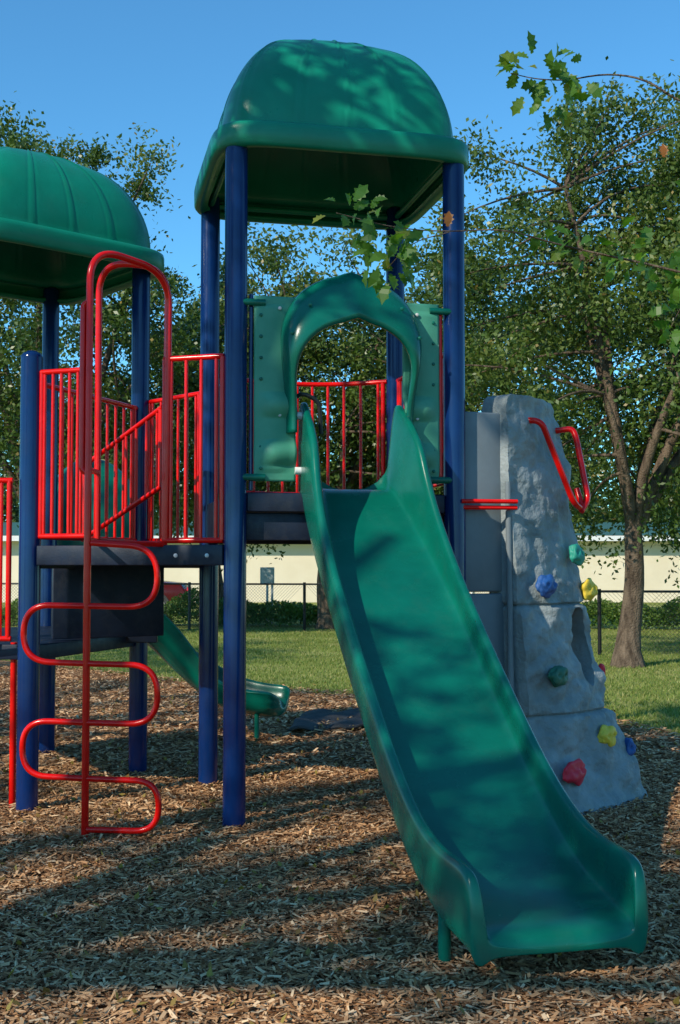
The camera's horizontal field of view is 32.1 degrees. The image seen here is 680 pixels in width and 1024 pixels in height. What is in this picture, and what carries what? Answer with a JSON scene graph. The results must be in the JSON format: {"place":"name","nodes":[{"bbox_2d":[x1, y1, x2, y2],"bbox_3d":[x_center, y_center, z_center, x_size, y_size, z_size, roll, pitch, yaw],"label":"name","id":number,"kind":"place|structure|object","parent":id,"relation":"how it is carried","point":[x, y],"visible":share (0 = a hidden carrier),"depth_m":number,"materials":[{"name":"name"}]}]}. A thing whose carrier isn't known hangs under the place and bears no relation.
{"place":"outdoors","nodes":[
{"label":"outdoors","id":0,"kind":"place"},
{"bbox_2d":[260,567,273,623],"bbox_3d":[-1.780,2.044,28.930,0.340,1.380,0.198,0,-3,0],"label":"sign","id":1,"kind":"object","parent":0,"point":[266,574],"visible":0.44,"depth_m":28.86,"materials":[{"name":"grey metal"}]},
{"bbox_2d":[261,569,272,582],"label":"sign panel","id":2,"kind":"structure","parent":1,"relation":"in","point":[266,574],"depth_m":28.85,"materials":[{"name":"grey paint"}]},
{"bbox_2d":[0,660,679,1023],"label":"wood chip ground","id":3,"kind":"structure","parent":0,"point":[3,662],"depth_m":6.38,"materials":[{"name":"brown wood"}]},
{"bbox_2d":[0,146,163,806],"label":"playground tower","id":4,"kind":"structure","parent":3,"relation":"on","point":[63,222],"depth_m":8.00,"materials":[{"name":"green plastic"}]},
{"bbox_2d":[19,251,171,838],"bbox_3d":[-1.285,0.142,6.568,0.777,3.230,0.586,0,-3,7],"label":"loop ladder","id":5,"kind":"object","parent":3,"relation":"on","point":[86,469],"visible":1,"depth_m":6.30,"materials":[{"name":"red metal"}]},
{"bbox_2d":[16,350,223,815],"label":"playground deck","id":6,"kind":"structure","parent":3,"relation":"on","point":[35,557],"depth_m":6.92,"materials":[{"name":"metal"}]},
{"bbox_2d":[57,460,289,741],"bbox_3d":[-1.490,0.764,9.775,2.188,2.367,0.861,1,-3,-13],"label":"playground slide","id":7,"kind":"object","parent":3,"relation":"on","point":[174,650],"visible":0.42,"depth_m":9.63,"materials":[{"name":"green plastic"}]},
{"bbox_2d":[287,708,363,732],"bbox_3d":[0.186,1.892,10.802,1.272,0.081,1.551,0,-3,0],"label":"rubber mat","id":8,"kind":"object","parent":3,"relation":"on","point":[309,720],"visible":0.52,"depth_m":10.62,"materials":[{"name":"rubber"}]},
{"bbox_2d":[194,39,468,830],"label":"playground tower","id":9,"kind":"structure","parent":3,"relation":"on","point":[304,130],"depth_m":6.85,"materials":[{"name":"green plastic"}]},
{"bbox_2d":[242,272,451,483],"bbox_3d":[0.069,-0.769,6.629,1.220,1.195,0.246,1,-3,-13],"label":"slide entry hood","id":10,"kind":"object","parent":9,"relation":"attached to","point":[287,330],"visible":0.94,"depth_m":6.61,"materials":[{"name":"green plastic"}]},
{"bbox_2d":[462,499,517,509],"bbox_3d":[0.865,-0.044,6.848,0.339,0.060,0.046,0,-3,-10],"label":"cross rail","id":11,"kind":"object","parent":9,"relation":"attached to","point":[492,507],"visible":1,"depth_m":6.84,"materials":[{"name":"red metal"}]},
{"bbox_2d":[0,679,679,1023],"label":"fallen leaves","id":12,"kind":"object","parent":3,"relation":"on","point":[209,973],"visible":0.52,"depth_m":5.27,"materials":[{"name":"brown plant"}]},
{"bbox_2d":[299,402,648,967],"bbox_3d":[0.405,0.538,5.439,0.693,2.438,2.820,1,-3,-15],"label":"playground slide","id":13,"kind":"object","parent":3,"relation":"on","point":[510,849],"visible":1,"depth_m":5.12,"materials":[{"name":"green plastic"}]},
{"bbox_2d":[312,31,679,355],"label":"overhanging oak tree","id":14,"kind":"object","parent":3,"relation":"on","point":[407,255],"visible":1,"depth_m":3.03,"materials":[{"name":"green plant"}]},
{"bbox_2d":[482,394,647,814],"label":"climbing wall","id":15,"kind":"structure","parent":3,"relation":"on","point":[569,718],"depth_m":7.03,"materials":[{"name":"grey plastic"}]},
{"bbox_2d":[465,412,501,591],"bbox_3d":[0.858,-0.059,6.965,0.313,1.055,0.062,1,-3,-24],"label":"side panel","id":16,"kind":"object","parent":15,"relation":"attached to","point":[483,527],"visible":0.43,"depth_m":6.92,"materials":[{"name":"grey plastic"}]},
{"bbox_2d":[470,593,504,670],"bbox_3d":[0.858,1.065,6.916,0.313,1.175,0.062,1,-3,-24],"label":"side panel","id":17,"kind":"object","parent":15,"relation":"attached to","point":[489,607],"visible":0.18,"depth_m":6.92,"materials":[{"name":"grey plastic"}]},
{"bbox_2d":[505,481,513,690],"bbox_3d":[0.993,0.646,6.898,0.049,1.650,0.036,0,-3,0],"label":"panel edge","id":18,"kind":"object","parent":15,"relation":"attached to","point":[509,585],"visible":0.58,"depth_m":6.89,"materials":[{"name":"grey plastic"}]},
{"bbox_2d":[535,574,557,597],"bbox_3d":[1.222,0.439,6.980,0.075,0.143,0.183,-2,-3,42],"label":"blue hold","id":19,"kind":"object","parent":15,"relation":"attached to","point":[546,586],"visible":1,"depth_m":6.94,"materials":[{"name":"blue plastic"}]},
{"bbox_2d":[547,665,567,686],"bbox_3d":[1.285,0.963,6.936,0.070,0.126,0.197,-2,-3,42],"label":"dark green hold","id":20,"kind":"object","parent":15,"relation":"attached to","point":[557,676],"visible":1,"depth_m":6.90,"materials":[{"name":"green plastic"}]},
{"bbox_2d":[528,417,589,512],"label":"grab rails","id":21,"kind":"object","parent":15,"relation":"attached to","point":[580,504],"visible":1,"depth_m":7.20,"materials":[{"name":"red metal"}]},
{"bbox_2d":[562,758,586,785],"bbox_3d":[1.358,1.508,6.846,0.081,0.159,0.235,-2,-3,40],"label":"red hold","id":22,"kind":"object","parent":15,"relation":"attached to","point":[575,771],"visible":1,"depth_m":6.80,"materials":[{"name":"red plastic"}]},
{"bbox_2d":[569,544,584,565],"bbox_3d":[1.449,0.263,7.259,0.077,0.136,0.136,-2,-3,37],"label":"climbing hold","id":23,"kind":"object","parent":15,"relation":"attached to","point":[576,554],"visible":1,"depth_m":7.22,"materials":[{"name":"teal plastic"}]},
{"bbox_2d":[580,578,597,600],"bbox_3d":[1.548,0.481,7.365,0.073,0.142,0.167,-2,-3,43],"label":"yellow hold","id":24,"kind":"object","parent":15,"relation":"attached to","point":[589,588],"visible":1,"depth_m":7.32,"materials":[{"name":"yellow plastic"}]},
{"bbox_2d":[597,725,616,746],"bbox_3d":[1.611,1.351,7.127,0.077,0.144,0.179,-2,-3,39],"label":"yellow hold","id":25,"kind":"object","parent":15,"relation":"attached to","point":[607,734],"visible":1,"depth_m":7.09,"materials":[{"name":"yellow plastic"}]},
{"bbox_2d":[625,738,635,755],"bbox_3d":[1.793,1.462,7.313,0.082,0.132,0.077,1,-3,-20],"label":"blue hold","id":26,"kind":"object","parent":15,"relation":"attached to","point":[630,747],"visible":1,"depth_m":7.28,"materials":[{"name":"blue plastic"}]},
{"bbox_2d":[0,602,679,735],"bbox_3d":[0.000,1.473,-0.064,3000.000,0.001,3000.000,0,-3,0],"label":"grass lawn","id":27,"kind":"structure","parent":0,"point":[180,626],"depth_m":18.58,"materials":[{"name":"green plant"}]},
{"bbox_2d":[0,91,200,535],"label":"oak tree","id":28,"kind":"object","parent":27,"relation":"on","point":[116,315],"visible":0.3,"depth_m":23.58,"materials":[{"name":"green plant"}]},
{"bbox_2d":[2,587,316,626],"bbox_3d":[-3.251,2.252,28.126,12.596,0.944,1.000,0,-3,2],"label":"hedge","id":29,"kind":"object","parent":27,"relation":"on","point":[288,611],"visible":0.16,"depth_m":27.84,"materials":[{"name":"green plant"}]},
{"bbox_2d":[164,581,195,603],"bbox_3d":[-6.446,2.182,33.937,4.492,1.540,1.840,0,-3,0],"label":"parked car","id":30,"kind":"object","parent":27,"relation":"on","point":[183,589],"visible":0.06,"depth_m":33.06,"materials":[{"name":"red paint"}]},
{"bbox_2d":[93,261,342,620],"bbox_3d":[-3.171,-1.612,29.252,6.826,9.227,7.357,0,-3,0],"label":"oak tree","id":31,"kind":"object","parent":27,"relation":"on","point":[191,464],"visible":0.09,"depth_m":28.17,"materials":[{"name":"green plant"}]},
{"bbox_2d":[154,222,483,628],"bbox_3d":[-0.453,-1.907,27.404,8.491,9.630,7.264,0,-3,0],"label":"oak tree","id":32,"kind":"object","parent":27,"relation":"on","point":[271,263],"visible":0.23,"depth_m":25.84,"materials":[{"name":"green plant"}]},
{"bbox_2d":[0,394,679,521],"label":"distant trees","id":33,"kind":"object","parent":27,"relation":"on","point":[15,510],"visible":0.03,"depth_m":61.55,"materials":[{"name":"green plant"}]},
{"bbox_2d":[2,582,679,654],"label":"chain link fence","id":34,"kind":"object","parent":27,"relation":"on","point":[305,584],"visible":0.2,"depth_m":25.92,"materials":[{"name":"black metal"}]},
{"bbox_2d":[299,235,603,494],"bbox_3d":[2.289,-1.814,25.953,7.140,9.305,6.912,0,-3,0],"label":"oak tree","id":35,"kind":"object","parent":27,"relation":"on","point":[330,357],"visible":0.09,"depth_m":24.71,"materials":[{"name":"green plant"}]},
{"bbox_2d":[385,56,679,667],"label":"oak tree","id":36,"kind":"object","parent":27,"relation":"on","point":[586,314],"visible":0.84,"depth_m":17.02,"materials":[{"name":"green plant"}]},
{"bbox_2d":[551,137,679,561],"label":"oak tree","id":37,"kind":"object","parent":27,"relation":"on","point":[625,300],"visible":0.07,"depth_m":25.48,"materials":[{"name":"green plant"}]},
{"bbox_2d":[583,596,679,629],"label":"hedge","id":38,"kind":"object","parent":27,"relation":"on","point":[612,616],"visible":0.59,"depth_m":26.51,"materials":[{"name":"green plant"}]},
{"bbox_2d":[0,0,679,520],"label":"sky","id":39,"kind":"structure","parent":0,"point":[103,67],"materials":[{"name":"blue"}]},
{"bbox_2d":[2,541,679,601],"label":"walls","id":40,"kind":"structure","parent":0,"point":[297,563],"depth_m":44.94,"materials":[{"name":"beige paint"}]},
{"bbox_2d":[3,522,679,535],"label":"roof","id":41,"kind":"structure","parent":40,"relation":"on","point":[15,528],"depth_m":47.67,"materials":[{"name":"grey metal"}]},
{"bbox_2d":[3,536,679,540],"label":"fascia","id":42,"kind":"structure","parent":41,"relation":"attached to","point":[16,538],"depth_m":44.41,"materials":[{"name":"white paint"}]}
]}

